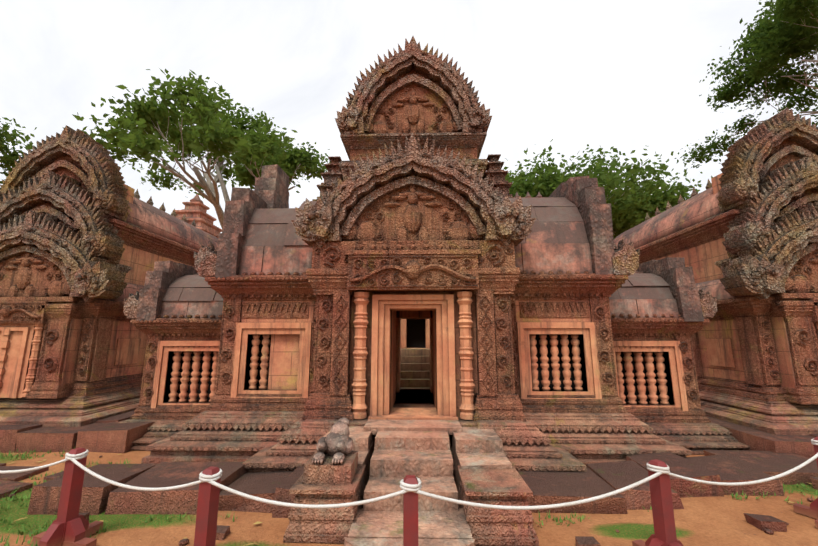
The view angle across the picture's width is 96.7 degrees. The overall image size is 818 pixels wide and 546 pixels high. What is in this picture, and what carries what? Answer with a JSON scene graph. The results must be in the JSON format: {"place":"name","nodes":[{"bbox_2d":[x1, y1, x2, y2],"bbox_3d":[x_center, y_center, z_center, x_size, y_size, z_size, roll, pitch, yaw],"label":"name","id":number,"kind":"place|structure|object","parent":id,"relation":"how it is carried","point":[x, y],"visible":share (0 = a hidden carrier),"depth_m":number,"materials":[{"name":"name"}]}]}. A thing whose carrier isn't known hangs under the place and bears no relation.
{"place":"outdoors","nodes":[
{"label":"outdoors","id":0,"kind":"place"},
{"bbox_2d":[0,450,817,545],"bbox_3d":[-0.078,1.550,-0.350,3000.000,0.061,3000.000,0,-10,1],"label":"ground","id":1,"kind":"structure","parent":0,"point":[710,521],"depth_m":3.12,"materials":[{"name":"brown soil"}]},
{"bbox_2d":[0,117,36,188],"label":"tree","id":2,"kind":"object","parent":1,"relation":"on","point":[7,160],"visible":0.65,"depth_m":27.54,"materials":[{"name":"green plant"}]},
{"bbox_2d":[32,448,102,545],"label":"barrier post","id":3,"kind":"object","parent":1,"relation":"on","point":[70,525],"visible":0.92,"depth_m":2.80,"materials":[{"name":"red paint"}]},
{"bbox_2d":[0,439,817,509],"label":"barrier rope","id":4,"kind":"object","parent":3,"relation":"attached to","point":[404,487],"visible":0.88,"depth_m":2.43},
{"bbox_2d":[0,125,217,452],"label":"library","id":5,"kind":"structure","parent":1,"relation":"on","point":[89,238],"depth_m":6.25,"materials":[{"name":"stone"}]},
{"bbox_2d":[63,68,330,227],"bbox_3d":[-16.748,-5.389,29.135,18.534,23.930,18.920,-3,-10,16],"label":"tree","id":6,"kind":"object","parent":1,"relation":"on","point":[253,150],"visible":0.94,"depth_m":25.20,"materials":[{"name":"green plant"}]},
{"bbox_2d":[172,194,221,237],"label":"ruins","id":7,"kind":"object","parent":1,"relation":"on","point":[196,208],"visible":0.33,"depth_m":20.71,"materials":[{"name":"stone"}]},
{"bbox_2d":[194,466,220,545],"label":"barrier post","id":8,"kind":"object","parent":1,"relation":"on","point":[207,515],"visible":1,"depth_m":2.40,"materials":[{"name":"red paint"}]},
{"bbox_2d":[0,456,817,545],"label":"loose stones and pavers","id":9,"kind":"object","parent":1,"relation":"on","point":[768,524],"visible":0.52,"depth_m":3.17,"materials":[{"name":"brown stone"}]},
{"bbox_2d":[0,446,817,545],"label":"grass tufts","id":10,"kind":"object","parent":1,"relation":"on","point":[22,456],"visible":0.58,"depth_m":3.41,"materials":[{"name":"green plant"}]},
{"bbox_2d":[403,475,417,545],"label":"barrier post","id":11,"kind":"object","parent":1,"relation":"on","point":[410,518],"visible":1,"depth_m":2.24,"materials":[{"name":"red paint"}]},
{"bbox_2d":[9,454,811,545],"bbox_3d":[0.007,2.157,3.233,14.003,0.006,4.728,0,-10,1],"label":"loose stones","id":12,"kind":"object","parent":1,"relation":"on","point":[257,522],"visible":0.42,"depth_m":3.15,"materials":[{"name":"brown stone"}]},
{"bbox_2d":[400,319,429,387],"bbox_3d":[0.196,1.912,10.090,5.200,2.906,4.004,0,-10,1],"label":"sanctuary front","id":13,"kind":"object","parent":1,"relation":"on","point":[415,356],"visible":0.23,"depth_m":9.26,"materials":[{"name":"stone"}]},
{"bbox_2d":[130,240,710,422],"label":"gopura walls","id":14,"kind":"structure","parent":1,"relation":"on","point":[321,339],"depth_m":5.22,"materials":[{"name":"stone"}]},
{"bbox_2d":[291,36,535,247],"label":"gopura pediments","id":15,"kind":"object","parent":14,"relation":"on","point":[413,120],"visible":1,"depth_m":5.16,"materials":[{"name":"stone"}]},
{"bbox_2d":[123,164,716,321],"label":"gopura roofs","id":16,"kind":"structure","parent":14,"relation":"on","point":[572,229],"depth_m":5.70,"materials":[{"name":"stone"}]},
{"bbox_2d":[27,388,817,545],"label":"stone platform","id":17,"kind":"structure","parent":1,"relation":"on","point":[535,459],"depth_m":3.73,"materials":[{"name":"stone"}]},
{"bbox_2d":[312,418,352,463],"bbox_3d":[-0.684,1.498,3.267,0.337,0.320,0.410,0,-10,1],"label":"guardian statue","id":18,"kind":"object","parent":17,"relation":"on","point":[336,442],"visible":1,"depth_m":3.25,"materials":[{"name":"stone"}]},
{"bbox_2d":[504,139,689,237],"bbox_3d":[15.142,-2.986,38.541,24.021,22.516,23.406,0,-10,1],"label":"tree","id":19,"kind":"object","parent":1,"relation":"on","point":[547,183],"visible":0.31,"depth_m":33.05,"materials":[{"name":"green plant"}]},
{"bbox_2d":[632,459,682,545],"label":"barrier post","id":20,"kind":"object","parent":1,"relation":"on","point":[663,512],"visible":1,"depth_m":2.54,"materials":[{"name":"red paint"}]},
{"bbox_2d":[609,165,712,239],"bbox_3d":[27.294,-0.780,42.316,22.257,19.542,19.643,0,-10,1],"label":"tree","id":21,"kind":"object","parent":1,"relation":"on","point":[628,223],"visible":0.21,"depth_m":37.83,"materials":[{"name":"green plant"}]},
{"bbox_2d":[613,107,817,459],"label":"library","id":22,"kind":"structure","parent":1,"relation":"on","point":[739,234],"depth_m":5.95,"materials":[{"name":"stone"}]},
{"bbox_2d":[675,0,817,170],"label":"tree","id":23,"kind":"object","parent":1,"relation":"on","point":[790,31],"visible":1,"depth_m":19.89,"materials":[{"name":"green plant"}]},
{"bbox_2d":[793,437,817,528],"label":"barrier post","id":24,"kind":"object","parent":1,"relation":"on","point":[811,511],"visible":1,"depth_m":3.23,"materials":[{"name":"red paint"}]},
{"bbox_2d":[0,0,817,232],"label":"sky","id":25,"kind":"structure","parent":0,"point":[625,75],"materials":[{"name":"white"}]}
]}

